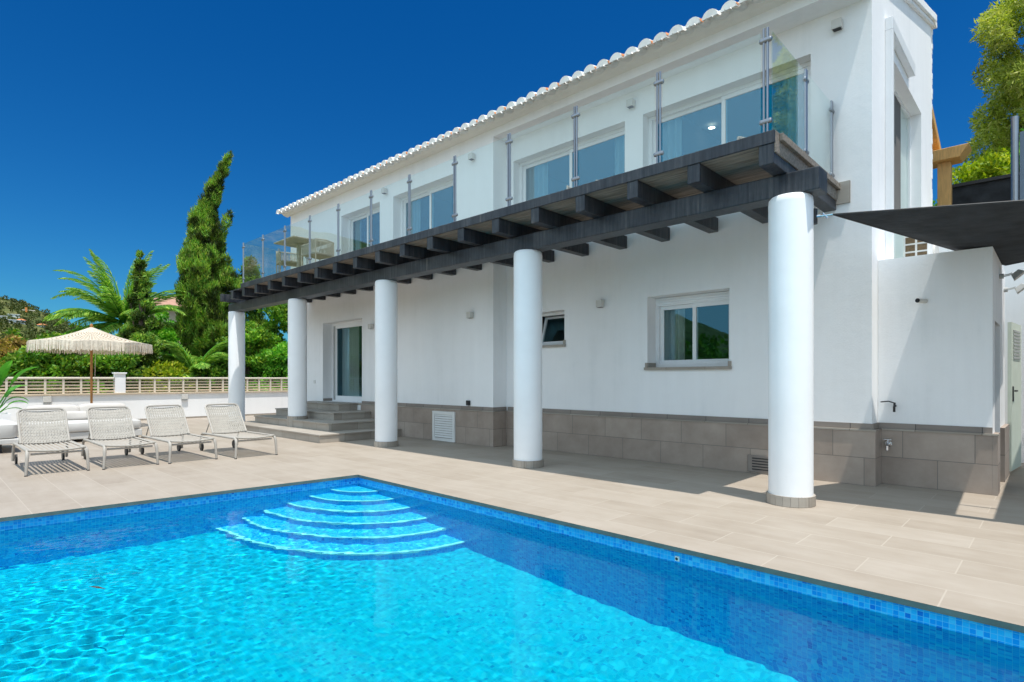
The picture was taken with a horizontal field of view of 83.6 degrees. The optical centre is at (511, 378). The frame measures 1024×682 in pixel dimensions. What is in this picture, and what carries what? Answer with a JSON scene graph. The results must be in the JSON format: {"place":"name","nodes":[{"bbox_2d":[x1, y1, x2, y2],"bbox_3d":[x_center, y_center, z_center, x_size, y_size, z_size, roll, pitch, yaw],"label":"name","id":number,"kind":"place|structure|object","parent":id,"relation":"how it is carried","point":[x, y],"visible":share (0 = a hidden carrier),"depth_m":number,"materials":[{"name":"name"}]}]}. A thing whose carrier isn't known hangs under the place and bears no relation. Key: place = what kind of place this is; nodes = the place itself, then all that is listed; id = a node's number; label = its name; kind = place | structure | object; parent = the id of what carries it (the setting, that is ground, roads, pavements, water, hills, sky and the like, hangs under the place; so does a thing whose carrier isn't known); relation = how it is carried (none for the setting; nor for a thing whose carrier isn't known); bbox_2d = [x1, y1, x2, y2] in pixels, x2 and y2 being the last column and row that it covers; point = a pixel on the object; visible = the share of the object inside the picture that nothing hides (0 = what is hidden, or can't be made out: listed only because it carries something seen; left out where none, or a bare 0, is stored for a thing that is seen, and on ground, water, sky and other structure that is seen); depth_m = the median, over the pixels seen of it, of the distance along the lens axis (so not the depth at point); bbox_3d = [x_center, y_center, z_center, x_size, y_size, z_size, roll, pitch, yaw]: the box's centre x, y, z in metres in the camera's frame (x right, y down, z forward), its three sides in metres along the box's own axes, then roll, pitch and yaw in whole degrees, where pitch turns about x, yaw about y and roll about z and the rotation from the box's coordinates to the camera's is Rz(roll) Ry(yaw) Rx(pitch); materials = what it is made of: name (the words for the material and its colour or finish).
{"place":"outdoors","nodes":[
{"label":"outdoors","id":0,"kind":"place"},
{"bbox_2d":[0,298,106,360],"bbox_3d":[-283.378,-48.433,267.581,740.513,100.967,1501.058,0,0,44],"label":"hills","id":1,"kind":"structure","parent":0,"point":[7,311],"depth_m":231.31,"materials":[{"name":"plant"}]},
{"bbox_2d":[0,295,111,355],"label":"hillside scrub","id":2,"kind":"object","parent":1,"relation":"on","point":[32,333],"visible":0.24,"depth_m":226.15,"materials":[{"name":"green plant"}]},
{"bbox_2d":[148,295,180,357],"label":"neighbour house","id":3,"kind":"structure","parent":0,"point":[172,315],"depth_m":29.74,"materials":[{"name":"beige paint"}]},
{"bbox_2d":[0,414,1023,625],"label":"terrace","id":4,"kind":"structure","parent":0,"point":[958,551],"depth_m":5.93,"materials":[{"name":"tile"}]},
{"bbox_2d":[0,413,10,420],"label":"planter box","id":5,"kind":"object","parent":4,"relation":"on","point":[5,416],"visible":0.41,"depth_m":12.27,"materials":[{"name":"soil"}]},
{"bbox_2d":[0,360,35,412],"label":"paradise plant","id":6,"kind":"object","parent":5,"relation":"on","point":[5,368],"visible":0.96,"depth_m":12.44,"materials":[{"name":"green plant"}]},
{"bbox_2d":[0,437,18,452],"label":"daybed","id":7,"kind":"object","parent":4,"relation":"on","point":[8,441],"visible":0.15,"depth_m":9.64,"materials":[{"name":"white fabric"}]},
{"bbox_2d":[0,420,17,438],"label":"daybed mattress","id":8,"kind":"object","parent":7,"relation":"on","point":[8,429],"visible":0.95,"depth_m":9.67,"materials":[{"name":"white fabric"}]},
{"bbox_2d":[11,408,89,476],"bbox_3d":[-6.572,0.841,8.117,1.624,0.817,0.687,0,0,44],"label":"sun lounger","id":9,"kind":"object","parent":4,"relation":"on","point":[56,439],"visible":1,"depth_m":8.35,"materials":[{"name":"beige metal"}]},
{"bbox_2d":[22,418,141,444],"bbox_3d":[-8.910,1.000,11.890,1.410,0.500,1.800,0,0,44],"label":"outdoor sofa","id":10,"kind":"object","parent":4,"relation":"on","point":[85,435],"visible":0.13,"depth_m":11.33,"materials":[{"name":"white fabric"}]},
{"bbox_2d":[24,417,140,433],"bbox_3d":[-8.850,0.950,11.832,1.310,0.202,1.810,0,0,44],"label":"seat cushion","id":11,"kind":"object","parent":10,"relation":"on","point":[82,425],"visible":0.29,"depth_m":11.34,"materials":[{"name":"white fabric"}]},
{"bbox_2d":[25,404,79,418],"bbox_3d":[-9.521,0.695,11.873,0.373,0.312,0.881,0,0,44],"label":"back cushion","id":12,"kind":"object","parent":11,"relation":"on","point":[66,407],"visible":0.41,"depth_m":11.81,"materials":[{"name":"white fabric"}]},
{"bbox_2d":[40,411,86,420],"bbox_3d":[-9.201,0.760,11.766,0.260,0.181,0.878,0,0,44],"label":"bolster cushion","id":13,"kind":"object","parent":11,"relation":"on","point":[76,415],"visible":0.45,"depth_m":11.81,"materials":[{"name":"white fabric"}]},
{"bbox_2d":[78,403,125,414],"bbox_3d":[-8.931,0.689,12.492,0.372,0.321,0.860,0,0,44],"label":"back cushion","id":14,"kind":"object","parent":11,"relation":"on","point":[83,407],"visible":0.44,"depth_m":12.36,"materials":[{"name":"white fabric"}]},
{"bbox_2d":[26,324,152,402],"bbox_3d":[-10.578,-0.070,14.408,2.529,2.640,2.532,0,0,44],"label":"parasol","id":15,"kind":"object","parent":4,"relation":"on","point":[77,341],"visible":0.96,"depth_m":13.92,"materials":[{"name":"beige fabric"}]},
{"bbox_2d":[81,406,158,469],"bbox_3d":[-5.965,0.841,8.665,1.624,0.817,0.687,0,0,44],"label":"sun lounger","id":16,"kind":"object","parent":4,"relation":"on","point":[105,424],"visible":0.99,"depth_m":8.89,"materials":[{"name":"beige wicker"}]},
{"bbox_2d":[139,404,217,463],"bbox_3d":[-5.402,0.841,9.205,1.624,0.817,0.687,0,0,43],"label":"sun lounger","id":17,"kind":"object","parent":4,"relation":"on","point":[181,432],"visible":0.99,"depth_m":9.42,"materials":[{"name":"beige wicker"}]},
{"bbox_2d":[227,311,244,423],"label":"column","id":18,"kind":"structure","parent":4,"relation":"on","point":[236,357],"depth_m":15.40,"materials":[{"name":"white paint"}]},
{"bbox_2d":[199,403,277,458],"bbox_3d":[-4.676,0.841,9.697,1.624,0.817,0.687,0,0,42],"label":"sun lounger","id":19,"kind":"object","parent":4,"relation":"on","point":[237,430],"visible":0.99,"depth_m":9.91,"materials":[{"name":"beige metal"}]},
{"bbox_2d":[229,401,401,442],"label":"entrance steps","id":20,"kind":"structure","parent":4,"relation":"on","point":[327,421],"depth_m":12.60,"materials":[{"name":"tile"}]},
{"bbox_2d":[287,298,307,426],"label":"column","id":21,"kind":"structure","parent":20,"relation":"on","point":[297,358],"depth_m":12.95,"materials":[{"name":"white paint"}]},
{"bbox_2d":[374,280,398,446],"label":"column","id":22,"kind":"structure","parent":4,"relation":"on","point":[385,363],"depth_m":10.49,"materials":[{"name":"white paint"}]},
{"bbox_2d":[220,129,850,311],"bbox_3d":[-1.930,-2.095,11.078,14.790,0.550,2.133,0,0,44],"label":"balcony pergola","id":23,"kind":"object","parent":22,"relation":"on","point":[752,176],"visible":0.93,"depth_m":7.39,"materials":[{"name":"wood"}]},
{"bbox_2d":[276,251,296,272],"bbox_3d":[-5.320,-2.697,13.657,0.556,0.744,0.559,0,0,-31],"label":"rope armchair","id":24,"kind":"object","parent":23,"relation":"on","point":[279,261],"visible":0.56,"depth_m":13.65,"materials":[{"name":"beige fabric"}]},
{"bbox_2d":[274,235,329,266],"bbox_3d":[-4.841,-2.732,13.177,1.000,0.815,0.860,0,0,44],"label":"balcony table","id":25,"kind":"object","parent":23,"relation":"on","point":[294,241],"visible":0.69,"depth_m":13.09,"materials":[{"name":"beige wicker"}]},
{"bbox_2d":[301,238,333,265],"bbox_3d":[-4.306,-2.697,12.757,0.559,0.744,0.556,0,0,34],"label":"rope armchair","id":26,"kind":"object","parent":23,"relation":"on","point":[327,252],"visible":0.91,"depth_m":12.62,"materials":[{"name":"beige fabric"}]},
{"bbox_2d":[242,27,834,282],"bbox_3d":[-1.382,-2.828,10.582,12.672,1.075,2.122,0,0,44],"label":"glass balustrade","id":27,"kind":"object","parent":23,"relation":"on","point":[659,81],"visible":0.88,"depth_m":6.97,"materials":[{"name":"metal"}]},
{"bbox_2d":[0,477,1023,648],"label":"pool basin","id":28,"kind":"object","parent":4,"relation":"in","point":[984,631],"visible":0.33,"depth_m":4.57,"materials":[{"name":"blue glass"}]},
{"bbox_2d":[0,484,1023,681],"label":"water","id":29,"kind":"structure","parent":28,"relation":"in","point":[355,583],"depth_m":3.39,"materials":[{"name":"blue liquid"}]},
{"bbox_2d":[0,475,1023,632],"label":"pool coping","id":30,"kind":"object","parent":4,"relation":"on","point":[973,618],"visible":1,"depth_m":4.47,"materials":[{"name":"beige stone"}]},
{"bbox_2d":[512,249,543,467],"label":"column","id":31,"kind":"structure","parent":4,"relation":"on","point":[527,358],"depth_m":8.03,"materials":[{"name":"white paint"}]},
{"bbox_2d":[276,0,936,486],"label":"house","id":32,"kind":"structure","parent":4,"relation":"on","point":[660,356],"depth_m":8.88,"materials":[{"name":"white paint"}]},
{"bbox_2d":[332,320,361,401],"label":"entrance door","id":33,"kind":"structure","parent":32,"relation":"in","point":[346,336],"depth_m":15.00,"materials":[{"name":"grey plastic"}]},
{"bbox_2d":[368,324,373,328],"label":"wall light","id":34,"kind":"object","parent":32,"relation":"attached to","point":[370,326],"visible":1,"depth_m":13.24,"materials":[{"name":"metal"}]},
{"bbox_2d":[381,188,386,193],"bbox_3d":[-2.876,-4.228,12.905,0.110,0.114,0.100,0,0,44],"label":"wall light","id":35,"kind":"object","parent":32,"relation":"attached to","point":[383,190],"visible":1,"depth_m":12.87,"materials":[{"name":"metal"}]},
{"bbox_2d":[401,180,452,236],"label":"sliding window","id":36,"kind":"structure","parent":32,"relation":"in","point":[444,191],"depth_m":12.76,"materials":[{"name":"white glass"}]},
{"bbox_2d":[432,411,454,441],"bbox_3d":[-1.367,0.948,11.451,0.690,0.595,0.030,0,0,44],"label":"vent grille","id":37,"kind":"object","parent":32,"relation":"attached to","point":[447,415],"visible":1,"depth_m":11.44,"materials":[{"name":"white plastic"}]},
{"bbox_2d":[466,312,472,317],"bbox_3d":[-0.800,-1.213,10.923,0.110,0.114,0.100,0,0,44],"label":"wall light","id":38,"kind":"object","parent":32,"relation":"attached to","point":[469,314],"visible":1,"depth_m":10.88,"materials":[{"name":"metal"}]},
{"bbox_2d":[468,152,474,160],"bbox_3d":[-0.767,-4.223,10.892,0.110,0.114,0.100,0,0,44],"label":"wall light","id":39,"kind":"object","parent":32,"relation":"attached to","point":[471,156],"visible":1,"depth_m":10.86,"materials":[{"name":"metal"}]},
{"bbox_2d":[542,312,565,347],"bbox_3d":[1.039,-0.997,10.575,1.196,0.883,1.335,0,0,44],"label":"tilt window","id":40,"kind":"structure","parent":32,"relation":"in","point":[552,323],"depth_m":11.07,"materials":[{"name":"white glass"}]},
{"bbox_2d":[596,300,603,307],"bbox_3d":[1.431,-1.213,9.278,0.110,0.114,0.100,0,0,44],"label":"wall light","id":41,"kind":"object","parent":32,"relation":"attached to","point":[599,303],"visible":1,"depth_m":9.24,"materials":[{"name":"metal"}]},
{"bbox_2d":[519,116,720,202],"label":"sliding window","id":42,"kind":"structure","parent":32,"relation":"in","point":[601,156],"depth_m":10.64,"materials":[{"name":"clear glass"}]},
{"bbox_2d":[626,98,634,108],"bbox_3d":[1.844,-4.268,8.884,0.110,0.114,0.100,0,0,44],"label":"wall light","id":43,"kind":"object","parent":32,"relation":"attached to","point":[630,103],"visible":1,"depth_m":8.86,"materials":[{"name":"metal"}]},
{"bbox_2d":[644,291,731,369],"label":"casement window","id":44,"kind":"structure","parent":32,"relation":"in","point":[692,331],"depth_m":8.88,"materials":[{"name":"clear glass"}]},
{"bbox_2d":[748,455,767,472],"bbox_3d":[3.282,1.120,7.509,0.380,0.220,0.020,0,0,44],"label":"vent grille","id":45,"kind":"object","parent":32,"relation":"attached to","point":[757,463],"visible":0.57,"depth_m":7.54,"materials":[{"name":"metal"}]},
{"bbox_2d":[624,61,900,208],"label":"sliding window","id":46,"kind":"structure","parent":32,"relation":"in","point":[730,114],"depth_m":8.72,"materials":[{"name":"clear glass"}]},
{"bbox_2d":[831,17,842,32],"bbox_3d":[3.920,-4.263,6.903,0.110,0.114,0.100,0,0,44],"label":"wall light","id":47,"kind":"object","parent":32,"relation":"attached to","point":[837,24],"visible":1,"depth_m":6.87,"materials":[{"name":"metal"}]},
{"bbox_2d":[885,16,914,258],"bbox_3d":[5.550,-3.000,8.195,0.295,3.060,2.640,0,0,44],"label":"window frame","id":48,"kind":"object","parent":32,"relation":"in","point":[894,39],"depth_m":7.19,"materials":[{"name":"white paint"}]},
{"bbox_2d":[766,192,815,507],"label":"column","id":49,"kind":"structure","parent":4,"relation":"on","point":[790,350],"depth_m":5.59,"materials":[{"name":"white paint"}]},
{"bbox_2d":[814,200,1023,265],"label":"shade sail","id":50,"kind":"object","parent":49,"relation":"attached to","point":[998,226],"visible":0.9,"depth_m":5.60,"materials":[{"name":"grey fabric"}]},
{"bbox_2d":[878,246,1008,495],"bbox_3d":[5.474,-0.090,7.211,1.117,2.680,2.007,0,0,44],"label":"annex","id":51,"kind":"object","parent":4,"relation":"on","point":[941,371],"visible":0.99,"depth_m":6.52,"materials":[{"name":"white paint"}]},
{"bbox_2d":[884,439,891,449],"bbox_3d":[4.436,0.775,6.763,0.080,0.129,0.100,0,0,44],"label":"water tap","id":52,"kind":"object","parent":51,"relation":"attached to","point":[888,443],"visible":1,"depth_m":6.75,"materials":[{"name":"silver metal"}]},
{"bbox_2d":[880,401,896,411],"bbox_3d":[4.470,0.324,6.804,0.154,0.132,0.083,0,0,44],"label":"garden tap","id":53,"kind":"object","parent":51,"relation":"attached to","point":[894,405],"visible":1,"depth_m":6.75,"materials":[{"name":"metal"}]},
{"bbox_2d":[903,236,938,256],"bbox_3d":[5.779,-1.710,8.101,0.355,0.560,0.940,0,0,44],"label":"balustrade","id":54,"kind":"object","parent":51,"relation":"on","point":[912,247],"visible":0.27,"depth_m":7.87,"materials":[{"name":"white concrete"}]},
{"bbox_2d":[915,298,927,302],"bbox_3d":[4.678,-0.892,6.546,0.179,0.056,0.052,0,0,-30],"label":"overflow spout","id":55,"kind":"object","parent":51,"relation":"attached to","point":[919,300],"visible":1,"depth_m":6.51,"materials":[{"name":"metal"}]},
{"bbox_2d":[999,269,1023,280],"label":"floodlight","id":56,"kind":"object","parent":51,"relation":"attached to","point":[1017,274],"visible":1,"depth_m":6.73,"materials":[{"name":"grey plastic"}]},
{"bbox_2d":[1003,284,1023,293],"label":"floodlight","id":57,"kind":"object","parent":51,"relation":"attached to","point":[1019,288],"visible":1,"depth_m":7.27,"materials":[{"name":"grey plastic"}]},
{"bbox_2d":[1008,322,1020,470],"bbox_3d":[6.878,0.235,7.808,0.760,1.970,0.080,0,0,-41],"label":"metal door","id":58,"kind":"structure","parent":51,"relation":"attached to","point":[1014,376],"depth_m":7.70,"materials":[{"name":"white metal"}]},
{"bbox_2d":[939,247,1023,462],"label":"retaining wall","id":59,"kind":"structure","parent":4,"relation":"on","point":[1014,306],"depth_m":8.58,"materials":[{"name":"white paint"}]},
{"label":"ground","id":60,"kind":"structure","parent":0,"visible":0},
{"bbox_2d":[0,333,44,393],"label":"shrub","id":61,"kind":"object","parent":60,"relation":"on","point":[7,345],"visible":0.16,"depth_m":17.94,"materials":[{"name":"green plant"}]},
{"bbox_2d":[2,326,60,376],"bbox_3d":[-16.852,-0.240,20.428,2.576,3.200,2.904,0,0,44],"label":"shrub","id":62,"kind":"object","parent":60,"relation":"on","point":[42,335],"visible":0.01,"depth_m":19.99,"materials":[{"name":"green plant"}]},
{"bbox_2d":[0,332,101,393],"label":"shrub","id":63,"kind":"object","parent":60,"relation":"on","point":[51,364],"visible":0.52,"depth_m":16.97,"materials":[{"name":"green plant"}]},
{"bbox_2d":[55,349,145,393],"bbox_3d":[-12.956,0.185,18.246,2.218,2.486,2.572,0,0,8],"label":"shrub","id":64,"kind":"object","parent":60,"relation":"on","point":[106,365],"visible":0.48,"depth_m":17.95,"materials":[{"name":"green plant"}]},
{"bbox_2d":[42,249,191,343],"bbox_3d":[-14.437,-1.750,21.431,4.846,6.119,4.925,0,0,44],"label":"palm tree","id":65,"kind":"object","parent":60,"relation":"on","point":[111,304],"visible":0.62,"depth_m":20.99,"materials":[{"name":"green plant"}]},
{"bbox_2d":[114,249,172,389],"bbox_3d":[-12.591,-1.553,19.607,2.572,5.747,2.252,0,0,44],"label":"conifer tree","id":66,"kind":"object","parent":60,"relation":"on","point":[139,326],"visible":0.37,"depth_m":19.33,"materials":[{"name":"green plant"}]},
{"bbox_2d":[0,372,287,422],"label":"boundary wall","id":67,"kind":"structure","parent":60,"relation":"on","point":[258,402],"depth_m":17.40,"materials":[{"name":"paint"}]},
{"bbox_2d":[43,396,51,403],"bbox_3d":[-12.682,0.580,15.629,0.070,0.200,0.180,0,0,44],"label":"garden wall light","id":68,"kind":"object","parent":67,"relation":"attached to","point":[47,399],"visible":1,"depth_m":15.61,"materials":[{"name":"grey plastic"}]},
{"bbox_2d":[181,394,187,399],"bbox_3d":[-10.335,0.580,18.088,0.070,0.200,0.180,0,0,44],"label":"garden wall light","id":69,"kind":"object","parent":67,"relation":"attached to","point":[184,396],"visible":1,"depth_m":18.05,"materials":[{"name":"grey plastic"}]},
{"bbox_2d":[133,360,200,391],"bbox_3d":[-11.620,0.327,19.187,2.154,2.014,1.699,0,0,-27],"label":"shrub","id":70,"kind":"object","parent":60,"relation":"on","point":[167,369],"visible":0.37,"depth_m":18.86,"materials":[{"name":"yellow plant"}]},
{"bbox_2d":[151,311,184,358],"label":"shrub","id":71,"kind":"object","parent":60,"relation":"on","point":[168,334],"visible":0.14,"depth_m":23.80,"materials":[{"name":"green plant"}]},
{"bbox_2d":[151,340,246,383],"bbox_3d":[-11.379,-0.039,20.508,3.578,2.697,3.385,0,0,44],"label":"palm tree","id":72,"kind":"object","parent":60,"relation":"on","point":[186,359],"visible":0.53,"depth_m":20.06,"materials":[{"name":"green plant"}]},
{"bbox_2d":[173,150,245,361],"bbox_3d":[-11.792,-3.724,22.493,2.708,10.599,2.783,0,0,44],"label":"cypress tree","id":73,"kind":"object","parent":60,"relation":"on","point":[208,276],"visible":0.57,"depth_m":21.92,"materials":[{"name":"green plant"}]},
{"bbox_2d":[188,355,249,391],"bbox_3d":[-10.832,0.223,20.449,2.318,2.232,2.211,0,0,-4],"label":"shrub","id":74,"kind":"object","parent":60,"relation":"on","point":[217,369],"visible":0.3,"depth_m":20.26,"materials":[{"name":"green plant"}]},
{"bbox_2d":[215,320,274,390],"bbox_3d":[-10.238,-0.465,22.149,2.171,3.713,2.822,0,0,44],"label":"shrub","id":75,"kind":"object","parent":60,"relation":"on","point":[254,338],"visible":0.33,"depth_m":21.78,"materials":[{"name":"green plant"}]},
{"bbox_2d":[237,255,266,374],"bbox_3d":[-11.945,-2.151,25.984,2.221,6.949,2.359,0,0,44],"label":"cypress tree","id":76,"kind":"object","parent":60,"relation":"on","point":[251,269],"visible":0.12,"depth_m":25.79,"materials":[{"name":"green plant"}]},
{"bbox_2d":[246,341,287,390],"bbox_3d":[-8.926,-0.123,22.341,2.552,2.893,2.905,0,0,44],"label":"shrub","id":77,"kind":"object","parent":60,"relation":"on","point":[275,364],"visible":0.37,"depth_m":21.68,"materials":[{"name":"green plant"}]},
{"bbox_2d":[249,303,287,361],"bbox_3d":[-9.528,-1.465,24.550,3.712,5.610,3.112,0,0,-15],"label":"shrub","id":78,"kind":"object","parent":60,"relation":"on","point":[276,314],"visible":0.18,"depth_m":23.67,"materials":[{"name":"green plant"}]},
{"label":"upper garden","id":79,"kind":"structure","parent":0,"visible":0},
{"bbox_2d":[932,110,971,205],"bbox_3d":[7.483,-3.683,10.552,1.456,2.366,1.200,0,0,44],"label":"wooden pergola","id":80,"kind":"object","parent":79,"relation":"on","point":[944,160],"visible":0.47,"depth_m":10.45,"materials":[{"name":"brown wood"}]},
{"bbox_2d":[952,172,1019,204],"bbox_3d":[10.682,-3.125,9.020,6.000,1.250,0.080,0,0,44],"label":"black screen fence","id":81,"kind":"object","parent":79,"relation":"on","point":[994,189],"depth_m":10.75,"materials":[{"name":"grey fabric"}]},
{"bbox_2d":[952,145,1019,183],"bbox_3d":[10.604,-3.839,12.872,1.906,2.828,2.386,0,0,44],"label":"shrub","id":82,"kind":"object","parent":79,"relation":"on","point":[992,163],"visible":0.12,"depth_m":12.47,"materials":[{"name":"green plant"}]},
{"bbox_2d":[964,0,1023,162],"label":"drooping tree","id":83,"kind":"object","parent":79,"relation":"on","point":[994,129],"visible":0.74,"depth_m":13.91,"materials":[{"name":"green plant"}]},
{"bbox_2d":[1008,128,1023,171],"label":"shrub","id":84,"kind":"object","parent":79,"relation":"on","point":[1022,129],"visible":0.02,"depth_m":12.34,"materials":[{"name":"green plant"}]},
{"bbox_2d":[1011,116,1023,199],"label":"steel gate post","id":85,"kind":"object","parent":79,"relation":"on","point":[1014,157],"visible":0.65,"depth_m":9.36,"materials":[{"name":"grey metal"}]}
]}

